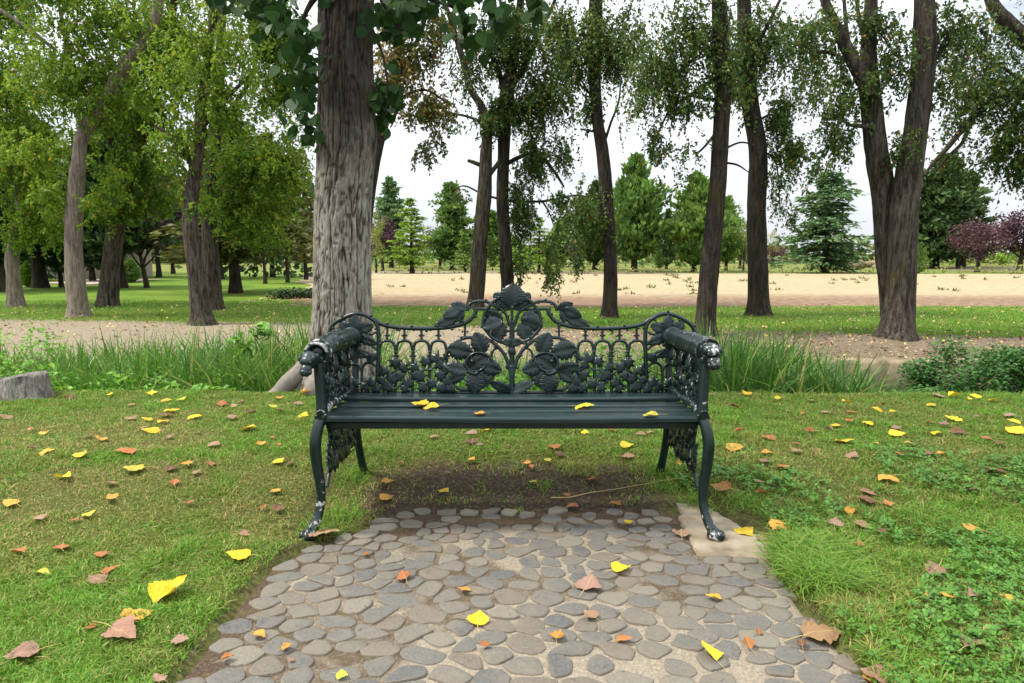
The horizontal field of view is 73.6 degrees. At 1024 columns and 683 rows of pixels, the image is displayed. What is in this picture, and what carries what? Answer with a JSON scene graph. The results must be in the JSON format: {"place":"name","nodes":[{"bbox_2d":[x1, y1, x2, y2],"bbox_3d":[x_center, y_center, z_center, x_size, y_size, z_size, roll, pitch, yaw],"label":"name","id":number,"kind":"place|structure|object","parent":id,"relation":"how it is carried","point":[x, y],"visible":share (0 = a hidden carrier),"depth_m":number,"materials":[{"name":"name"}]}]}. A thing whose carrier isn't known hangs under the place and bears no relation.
{"place":"outdoors","nodes":[
{"label":"outdoors","id":0,"kind":"place"},
{"bbox_2d":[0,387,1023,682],"bbox_3d":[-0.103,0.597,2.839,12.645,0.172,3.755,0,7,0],"label":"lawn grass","id":1,"kind":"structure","parent":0,"point":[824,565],"depth_m":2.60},
{"bbox_2d":[3,640,60,658],"bbox_3d":[-1.177,0.753,1.679,0.068,0.016,0.100,4,8,28],"label":"fallen leaf","id":2,"kind":"object","parent":1,"relation":"on","point":[22,650],"visible":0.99,"depth_m":1.68,"materials":[{"name":"brown"}]},
{"bbox_2d":[87,573,117,583],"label":"fallen leaf","id":3,"kind":"object","parent":1,"relation":"on","point":[94,579],"visible":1,"depth_m":2.05,"materials":[{"name":"brown"}]},
{"bbox_2d":[93,614,135,637],"bbox_3d":[-1.021,0.734,1.766,0.149,0.020,0.092,12,20,21],"label":"fallen leaf","id":4,"kind":"object","parent":1,"relation":"on","point":[125,627],"visible":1,"depth_m":1.76,"materials":[{"name":"brown"}]},
{"bbox_2d":[97,608,152,629],"bbox_3d":[-1.028,0.736,1.822,0.075,0.020,0.118,2,8,16],"label":"fallen leaf","id":5,"kind":"object","parent":1,"relation":"on","point":[125,612],"visible":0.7,"depth_m":1.86,"materials":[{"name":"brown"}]},
{"bbox_2d":[148,574,186,606],"bbox_3d":[-0.992,0.711,1.938,0.094,0.048,0.198,2,17,17],"label":"fallen leaf","id":6,"kind":"object","parent":1,"relation":"on","point":[158,591],"visible":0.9,"depth_m":1.96,"materials":[{"name":"yellow"}]},
{"bbox_2d":[226,549,259,559],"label":"fallen leaf","id":7,"kind":"object","parent":1,"relation":"on","point":[240,554],"visible":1,"depth_m":2.21,"materials":[{"name":"yellow"}]},
{"bbox_2d":[308,527,338,536],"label":"fallen leaf","id":8,"kind":"object","parent":1,"relation":"on","point":[317,532],"visible":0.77,"depth_m":2.39,"materials":[{"name":"brown"}]},
{"bbox_2d":[877,474,900,481],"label":"fallen leaf","id":9,"kind":"object","parent":1,"relation":"on","point":[884,476],"visible":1,"depth_m":2.81,"materials":[{"name":"brown"}]},
{"bbox_2d":[924,560,947,573],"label":"fallen leaf","id":10,"kind":"object","parent":1,"relation":"on","point":[935,567],"visible":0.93,"depth_m":2.10,"materials":[{"name":"brown"}]},
{"bbox_2d":[1005,426,1023,433],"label":"fallen leaf","id":11,"kind":"object","parent":1,"relation":"on","point":[1016,429],"visible":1,"depth_m":3.47,"materials":[{"name":"yellow"}]},
{"bbox_2d":[0,254,1023,682],"bbox_3d":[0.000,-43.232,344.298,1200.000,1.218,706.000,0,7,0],"label":"ground","id":12,"kind":"structure","parent":0,"point":[256,288],"depth_m":3.00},
{"bbox_2d":[19,261,31,286],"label":"bush","id":13,"kind":"object","parent":12,"relation":"on","point":[25,271],"visible":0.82,"depth_m":20.30,"materials":[{"name":"green plant"}]},
{"bbox_2d":[0,180,51,291],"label":"pine tree","id":14,"kind":"object","parent":12,"relation":"on","point":[23,255],"visible":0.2,"depth_m":17.76,"materials":[{"name":"green plant"}]},
{"bbox_2d":[0,370,54,400],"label":"tree stump","id":15,"kind":"object","parent":12,"relation":"on","point":[36,384],"visible":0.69,"depth_m":4.26,"materials":[{"name":"grey wood"}]},
{"bbox_2d":[4,112,67,287],"bbox_3d":[-14.298,-4.046,19.791,4.684,5.188,3.722,0,7,0],"label":"pine tree","id":16,"kind":"object","parent":12,"relation":"on","point":[39,278],"visible":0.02,"depth_m":19.77,"materials":[{"name":"green plant"}]},
{"bbox_2d":[19,256,64,280],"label":"undergrowth","id":17,"kind":"object","parent":12,"relation":"on","point":[49,275],"visible":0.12,"depth_m":25.06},
{"bbox_2d":[0,0,85,306],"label":"park tree","id":18,"kind":"object","parent":12,"relation":"on","point":[29,222],"visible":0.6,"depth_m":12.53,"materials":[{"name":"green plant"}]},
{"bbox_2d":[39,244,86,286],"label":"pine tree","id":19,"kind":"object","parent":12,"relation":"on","point":[52,261],"visible":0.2,"depth_m":20.20,"materials":[{"name":"green plant"}]},
{"bbox_2d":[19,248,152,278],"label":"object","id":20,"kind":"structure","parent":12,"relation":"on","point":[148,267],"depth_m":29.39,"materials":[{"name":"plant"}]},
{"bbox_2d":[0,0,190,317],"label":"park tree","id":21,"kind":"object","parent":12,"relation":"on","point":[97,104],"visible":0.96,"depth_m":10.51,"materials":[{"name":"green plant"}]},
{"bbox_2d":[83,248,126,280],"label":"pine tree","id":22,"kind":"object","parent":12,"relation":"on","point":[92,261],"visible":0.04,"depth_m":24.48,"materials":[{"name":"green plant"}]},
{"bbox_2d":[39,125,200,287],"bbox_3d":[-11.222,-3.941,19.742,4.204,5.003,3.697,0,7,0],"label":"pine tree","id":23,"kind":"object","parent":12,"relation":"on","point":[94,239],"visible":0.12,"depth_m":19.11,"materials":[{"name":"green plant"}]},
{"bbox_2d":[124,258,147,282],"bbox_3d":[-13.342,-2.446,23.918,0.902,0.985,1.278,0,7,0],"label":"bush","id":24,"kind":"object","parent":12,"relation":"on","point":[133,271],"visible":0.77,"depth_m":23.80,"materials":[{"name":"green plant"}]},
{"bbox_2d":[120,464,152,470],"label":"fallen leaf","id":25,"kind":"object","parent":12,"relation":"on","point":[135,467],"visible":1,"depth_m":2.92,"materials":[{"name":"yellow"}]},
{"bbox_2d":[0,318,275,391],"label":"nettles","id":26,"kind":"object","parent":12,"relation":"on","point":[263,327],"visible":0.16,"depth_m":5.41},
{"bbox_2d":[97,177,181,287],"bbox_3d":[-10.625,-3.215,19.905,2.646,3.522,2.878,0,7,0],"label":"plum tree","id":27,"kind":"object","parent":12,"relation":"on","point":[142,266],"visible":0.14,"depth_m":19.79,"materials":[{"name":"green plant"}]},
{"bbox_2d":[75,0,239,306],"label":"park tree","id":28,"kind":"object","parent":12,"relation":"on","point":[133,157],"visible":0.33,"depth_m":12.59,"materials":[{"name":"green plant"}]},
{"bbox_2d":[145,144,176,277],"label":"pine tree","id":29,"kind":"object","parent":12,"relation":"on","point":[158,268],"visible":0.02,"depth_m":28.74,"materials":[{"name":"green plant"}]},
{"bbox_2d":[151,235,182,273],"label":"plum tree","id":30,"kind":"object","parent":12,"relation":"on","point":[173,270],"visible":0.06,"depth_m":33.61,"materials":[{"name":"green plant"}]},
{"bbox_2d":[160,632,188,643],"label":"fallen leaf","id":31,"kind":"object","parent":12,"relation":"on","point":[178,638],"visible":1,"depth_m":1.73,"materials":[{"name":"brown"}]},
{"bbox_2d":[172,162,224,278],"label":"pine tree","id":32,"kind":"object","parent":12,"relation":"on","point":[176,242],"depth_m":26.07,"materials":[{"name":"green plant"}]},
{"bbox_2d":[119,0,299,325],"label":"park tree","id":33,"kind":"object","parent":12,"relation":"on","point":[216,113],"visible":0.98,"depth_m":9.47,"materials":[{"name":"green plant"}]},
{"bbox_2d":[149,112,313,292],"bbox_3d":[-6.915,-3.509,17.518,4.243,4.713,4.608,-3,8,-20],"label":"cedar tree","id":34,"kind":"object","parent":12,"relation":"on","point":[232,259],"visible":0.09,"depth_m":16.91,"materials":[{"name":"green plant"}]},
{"bbox_2d":[152,170,314,261],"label":"woods","id":35,"kind":"object","parent":12,"relation":"on","point":[312,187],"visible":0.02,"depth_m":60.29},
{"bbox_2d":[174,256,312,277],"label":"undergrowth","id":36,"kind":"object","parent":12,"relation":"on","point":[277,268],"visible":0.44,"depth_m":28.67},
{"bbox_2d":[0,302,504,412],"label":"reeds","id":37,"kind":"object","parent":12,"relation":"on","point":[270,365],"visible":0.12,"depth_m":5.36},
{"bbox_2d":[198,0,317,310],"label":"park tree","id":38,"kind":"object","parent":12,"relation":"on","point":[236,209],"visible":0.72,"depth_m":11.63,"materials":[{"name":"green plant"}]},
{"bbox_2d":[247,226,284,283],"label":"pine tree","id":39,"kind":"object","parent":12,"relation":"on","point":[264,275],"visible":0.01,"depth_m":22.87,"materials":[{"name":"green plant"}]},
{"bbox_2d":[259,133,308,276],"bbox_3d":[-10.669,-5.842,29.648,4.498,6.268,4.522,0,7,0],"label":"cedar tree","id":40,"kind":"object","parent":12,"relation":"on","point":[271,266],"visible":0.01,"depth_m":29.38,"materials":[{"name":"green plant"}]},
{"bbox_2d":[260,187,313,282],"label":"pine tree","id":41,"kind":"object","parent":12,"relation":"on","point":[308,221],"visible":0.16,"depth_m":23.71,"materials":[{"name":"green plant"}]},
{"bbox_2d":[288,147,314,279],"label":"cedar tree","id":42,"kind":"object","parent":12,"relation":"on","point":[305,259],"visible":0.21,"depth_m":25.52,"materials":[{"name":"green plant"}]},
{"bbox_2d":[205,0,550,395],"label":"poplar tree","id":43,"kind":"object","parent":12,"relation":"on","point":[346,121],"visible":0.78,"depth_m":4.40,"materials":[{"name":"grey plant"}]},
{"bbox_2d":[371,211,385,272],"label":"poplar sapling","id":44,"kind":"object","parent":12,"relation":"on","point":[376,232],"visible":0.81,"depth_m":35.47,"materials":[{"name":"green plant"}]},
{"bbox_2d":[371,214,401,270],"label":"plum tree","id":45,"kind":"object","parent":12,"relation":"on","point":[385,235],"visible":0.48,"depth_m":38.39,"materials":[{"name":"purple plant"}]},
{"bbox_2d":[371,175,412,267],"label":"pine tree","id":46,"kind":"object","parent":12,"relation":"on","point":[388,204],"visible":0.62,"depth_m":43.89,"materials":[{"name":"green plant"}]},
{"bbox_2d":[376,197,438,272],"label":"cedar tree","id":47,"kind":"object","parent":12,"relation":"on","point":[410,225],"visible":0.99,"depth_m":34.38,"materials":[{"name":"green plant"}]},
{"bbox_2d":[371,0,460,229],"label":"park tree","id":48,"kind":"object","parent":12,"relation":"on","point":[427,112],"visible":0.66,"depth_m":9.14,"materials":[{"name":"green plant"}]},
{"bbox_2d":[421,179,474,269],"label":"pine tree","id":49,"kind":"object","parent":12,"relation":"on","point":[451,228],"visible":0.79,"depth_m":39.89,"materials":[{"name":"green plant"}]},
{"bbox_2d":[420,0,505,308],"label":"park tree","id":50,"kind":"object","parent":12,"relation":"on","point":[487,170],"visible":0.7,"depth_m":12.26,"materials":[{"name":"brown plant"}]},
{"bbox_2d":[441,232,487,271],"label":"cedar tree","id":51,"kind":"object","parent":12,"relation":"on","point":[465,254],"visible":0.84,"depth_m":36.53,"materials":[{"name":"green plant"}]},
{"bbox_2d":[473,209,498,265],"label":"pine tree","id":52,"kind":"object","parent":12,"relation":"on","point":[493,229],"visible":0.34,"depth_m":46.93,"materials":[{"name":"green plant"}]},
{"bbox_2d":[0,299,1023,337],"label":"grass strip","id":53,"kind":"object","parent":12,"relation":"on","point":[997,324],"depth_m":10.84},
{"bbox_2d":[487,236,537,271],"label":"cedar tree","id":54,"kind":"object","parent":12,"relation":"on","point":[516,259],"visible":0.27,"depth_m":37.42,"materials":[{"name":"green plant"}]},
{"bbox_2d":[1,292,1023,362],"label":"leaf litter","id":55,"kind":"object","parent":12,"relation":"on","point":[869,354],"visible":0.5,"depth_m":9.06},
{"bbox_2d":[265,287,312,298],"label":"shrub","id":56,"kind":"object","parent":55,"relation":"on","point":[291,293],"visible":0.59,"depth_m":15.20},
{"bbox_2d":[369,320,664,390],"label":"weeds","id":57,"kind":"object","parent":12,"relation":"on","point":[520,379],"visible":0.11,"depth_m":5.24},
{"bbox_2d":[442,0,599,303],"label":"park tree","id":58,"kind":"object","parent":12,"relation":"on","point":[529,107],"visible":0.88,"depth_m":12.41,"materials":[{"name":"green plant"}]},
{"bbox_2d":[519,217,567,272],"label":"cedar tree","id":59,"kind":"object","parent":12,"relation":"on","point":[538,244],"visible":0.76,"depth_m":35.54,"materials":[{"name":"green plant"}]},
{"bbox_2d":[534,217,575,265],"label":"pine tree","id":60,"kind":"object","parent":12,"relation":"on","point":[552,230],"visible":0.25,"depth_m":47.16,"materials":[{"name":"green plant"}]},
{"bbox_2d":[382,337,730,391],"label":"reeds","id":61,"kind":"object","parent":12,"relation":"on","point":[521,373],"visible":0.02,"depth_m":5.90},
{"bbox_2d":[371,255,746,267],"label":"undergrowth","id":62,"kind":"object","parent":12,"relation":"on","point":[640,263],"visible":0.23,"depth_m":47.92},
{"bbox_2d":[556,178,613,269],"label":"cypress tree","id":63,"kind":"object","parent":12,"relation":"on","point":[596,257],"visible":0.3,"depth_m":39.98,"materials":[{"name":"green plant"}]},
{"bbox_2d":[151,239,1019,263],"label":"woods","id":64,"kind":"object","parent":12,"relation":"on","point":[868,246],"visible":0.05,"depth_m":56.90,"materials":[{"name":"green plant"}]},
{"bbox_2d":[532,0,672,318],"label":"park tree","id":65,"kind":"object","parent":12,"relation":"on","point":[596,57],"visible":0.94,"depth_m":10.27,"materials":[{"name":"green plant"}]},
{"bbox_2d":[551,478,682,497],"bbox_3d":[0.445,0.610,2.842,0.593,0.032,0.019,-2,8,-15],"label":"twig","id":66,"kind":"object","parent":12,"relation":"on","point":[608,490],"visible":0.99,"depth_m":2.83,"materials":[{"name":"brown"}]},
{"bbox_2d":[596,151,677,271],"bbox_3d":[6.596,-6.997,37.313,4.772,6.597,5.067,0,7,0],"label":"cypress tree","id":67,"kind":"object","parent":12,"relation":"on","point":[640,197],"visible":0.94,"depth_m":36.45,"materials":[{"name":"green plant"}]},
{"bbox_2d":[652,249,669,268],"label":"conifer sapling","id":68,"kind":"object","parent":12,"relation":"on","point":[658,262],"visible":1,"depth_m":41.61,"materials":[{"name":"green plant"}]},
{"bbox_2d":[651,208,677,268],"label":"cypress tree","id":69,"kind":"object","parent":12,"relation":"on","point":[667,251],"visible":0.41,"depth_m":42.30,"materials":[{"name":"green plant"}]},
{"bbox_2d":[607,0,754,336],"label":"park tree","id":70,"kind":"object","parent":12,"relation":"on","point":[719,83],"visible":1,"depth_m":8.32,"materials":[{"name":"green plant"}]},
{"bbox_2d":[372,264,1023,273],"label":"undergrowth","id":71,"kind":"object","parent":12,"relation":"on","point":[827,269],"visible":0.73,"depth_m":34.76,"materials":[{"name":"green plant"}]},
{"bbox_2d":[656,169,741,271],"bbox_3d":[10.059,-6.322,36.162,4.799,5.539,4.199,0,7,0],"label":"cypress tree","id":72,"kind":"object","parent":12,"relation":"on","point":[686,237],"visible":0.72,"depth_m":35.83,"materials":[{"name":"green plant"}]},
{"bbox_2d":[676,503,771,562],"bbox_3d":[0.760,0.693,2.544,0.307,0.043,0.612,0,7,0],"label":"concrete footing","id":73,"kind":"object","parent":12,"relation":"on","point":[691,521],"visible":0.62,"depth_m":2.40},
{"bbox_2d":[733,527,753,535],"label":"fallen leaf","id":74,"kind":"object","parent":73,"relation":"on","point":[747,530],"visible":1,"depth_m":2.46,"materials":[{"name":"yellow"}]},
{"bbox_2d":[711,480,741,491],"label":"fallen leaf","id":75,"kind":"object","parent":12,"relation":"on","point":[718,486],"visible":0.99,"depth_m":2.75,"materials":[{"name":"brown"}]},
{"bbox_2d":[720,194,746,270],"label":"cypress tree","id":76,"kind":"object","parent":12,"relation":"on","point":[730,246],"visible":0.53,"depth_m":38.12,"materials":[{"name":"green plant"}]},
{"bbox_2d":[736,224,746,271],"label":"birch tree","id":77,"kind":"object","parent":12,"relation":"on","point":[744,253],"visible":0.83,"depth_m":37.63,"materials":[{"name":"green plant"}]},
{"bbox_2d":[736,219,746,268],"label":"cypress tree","id":78,"kind":"object","parent":12,"relation":"on","point":[740,258],"visible":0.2,"depth_m":43.46,"materials":[{"name":"green plant"}]},
{"bbox_2d":[578,312,953,398],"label":"reeds","id":79,"kind":"object","parent":12,"relation":"on","point":[746,366],"visible":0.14,"depth_m":5.05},
{"bbox_2d":[696,0,849,316],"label":"park tree","id":80,"kind":"object","parent":12,"relation":"on","point":[759,175],"visible":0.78,"depth_m":10.58,"materials":[{"name":"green plant"}]},
{"bbox_2d":[767,230,778,264],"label":"birch tree","id":81,"kind":"object","parent":12,"relation":"on","point":[771,250],"visible":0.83,"depth_m":45.55,"materials":[{"name":"green plant"}]},
{"bbox_2d":[767,246,786,264],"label":"plum tree","id":82,"kind":"object","parent":12,"relation":"on","point":[776,253],"visible":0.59,"depth_m":51.30,"materials":[{"name":"purple plant"}]},
{"bbox_2d":[768,519,790,528],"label":"fallen leaf","id":83,"kind":"object","parent":12,"relation":"on","point":[774,523],"visible":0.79,"depth_m":2.43,"materials":[{"name":"brown"}]},
{"bbox_2d":[767,169,873,272],"bbox_3d":[16.051,-6.135,35.269,5.563,5.406,5.789,0,7,0],"label":"cedar tree","id":84,"kind":"object","parent":12,"relation":"on","point":[826,207],"visible":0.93,"depth_m":34.98,"materials":[{"name":"green plant"}]},
{"bbox_2d":[668,434,1023,682],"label":"clover","id":85,"kind":"object","parent":12,"relation":"on","point":[969,609],"visible":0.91,"depth_m":2.10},
{"bbox_2d":[840,259,875,267],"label":"rubble bank","id":86,"kind":"structure","parent":12,"relation":"on","point":[870,264],"depth_m":45.04,"materials":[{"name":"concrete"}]},
{"bbox_2d":[860,664,893,682],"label":"fallen leaf","id":87,"kind":"object","parent":12,"relation":"on","point":[866,670],"visible":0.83,"depth_m":1.61,"materials":[{"name":"brown"}]},
{"bbox_2d":[758,0,996,341],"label":"park tree","id":88,"kind":"object","parent":12,"relation":"on","point":[895,198],"visible":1,"depth_m":8.07,"materials":[{"name":"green plant"}]},
{"bbox_2d":[811,357,1018,392],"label":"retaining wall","id":89,"kind":"structure","parent":12,"relation":"on","point":[877,362],"depth_m":6.80,"materials":[{"name":"stone"}]},
{"bbox_2d":[917,242,936,272],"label":"conifer sapling","id":90,"kind":"object","parent":12,"relation":"on","point":[921,255],"visible":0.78,"depth_m":34.62,"materials":[{"name":"green plant"}]},
{"bbox_2d":[881,336,1023,393],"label":"bramble bush","id":91,"kind":"object","parent":12,"relation":"on","point":[1005,367],"visible":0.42,"depth_m":5.19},
{"bbox_2d":[918,152,988,268],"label":"pine tree","id":92,"kind":"object","parent":12,"relation":"on","point":[941,212],"visible":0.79,"depth_m":42.18,"materials":[{"name":"green plant"}]},
{"bbox_2d":[923,0,1023,208],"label":"park tree","id":93,"kind":"object","parent":12,"relation":"on","point":[1009,25],"visible":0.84,"depth_m":8.60,"materials":[{"name":"green plant"}]},
{"bbox_2d":[928,251,1023,264],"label":"hedge","id":94,"kind":"object","parent":12,"relation":"on","point":[999,255],"visible":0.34,"depth_m":50.61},
{"bbox_2d":[943,215,1014,271],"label":"plum tree","id":95,"kind":"object","parent":12,"relation":"on","point":[993,232],"visible":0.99,"depth_m":36.30,"materials":[{"name":"purple plant"}]},
{"bbox_2d":[959,170,1003,266],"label":"pine tree","id":96,"kind":"object","parent":12,"relation":"on","point":[981,211],"visible":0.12,"depth_m":45.42,"materials":[{"name":"green plant"}]},
{"bbox_2d":[985,203,1023,270],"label":"plum tree","id":97,"kind":"object","parent":12,"relation":"on","point":[1016,227],"visible":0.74,"depth_m":39.48,"materials":[{"name":"purple plant"}]},
{"bbox_2d":[0,0,1023,253],"label":"sky","id":98,"kind":"structure","parent":0,"point":[398,150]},
{"bbox_2d":[175,506,869,682],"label":"path","id":99,"kind":"structure","parent":0,"point":[336,605],"depth_m":1.93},
{"bbox_2d":[467,610,488,632],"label":"fallen leaf","id":100,"kind":"object","parent":99,"relation":"on","point":[479,617],"visible":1,"depth_m":1.87,"materials":[{"name":"yellow"}]},
{"bbox_2d":[298,283,725,541],"bbox_3d":[-0.002,0.228,2.642,1.551,0.881,0.660,0,7,0],"label":"park bench","id":101,"kind":"object","parent":99,"relation":"on","point":[511,405],"visible":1,"depth_m":2.76,"materials":[{"name":"metal"}]},
{"bbox_2d":[574,574,601,594],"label":"fallen leaf","id":102,"kind":"object","parent":99,"relation":"on","point":[587,582],"visible":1,"depth_m":2.06,"materials":[{"name":"pink"}]},
{"bbox_2d":[584,610,600,620],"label":"fallen leaf","id":103,"kind":"object","parent":99,"relation":"on","point":[591,613],"visible":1,"depth_m":1.89,"materials":[{"name":"brown"}]},
{"bbox_2d":[604,561,630,572],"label":"fallen leaf","id":104,"kind":"object","parent":99,"relation":"on","point":[616,566],"visible":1,"depth_m":2.17,"materials":[{"name":"yellow"}]},
{"bbox_2d":[702,641,728,672],"bbox_3d":[0.500,0.774,1.698,0.059,0.017,0.124,22,6,-14],"label":"fallen leaf","id":105,"kind":"object","parent":99,"relation":"on","point":[716,654],"visible":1,"depth_m":1.71,"materials":[{"name":"yellow"}]},
{"bbox_2d":[743,636,754,652],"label":"fallen leaf","id":106,"kind":"object","parent":99,"relation":"on","point":[748,642],"visible":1,"depth_m":1.75,"materials":[{"name":"brown"}]},
{"bbox_2d":[783,616,841,643],"bbox_3d":[0.780,0.759,1.791,0.170,0.019,0.102,-2,16,-5],"label":"fallen leaf","id":107,"kind":"object","parent":99,"relation":"on","point":[814,630],"visible":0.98,"depth_m":1.79,"materials":[{"name":"brown"}]},
{"bbox_2d":[289,273,1023,306],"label":"field","id":108,"kind":"structure","parent":0,"point":[997,290],"depth_m":18.68,"materials":[{"name":"soil"}]},
{"bbox_2d":[386,271,1022,294],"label":"field weeds","id":109,"kind":"object","parent":108,"relation":"on","point":[673,275],"visible":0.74,"depth_m":23.71,"materials":[{"name":"green plant"}]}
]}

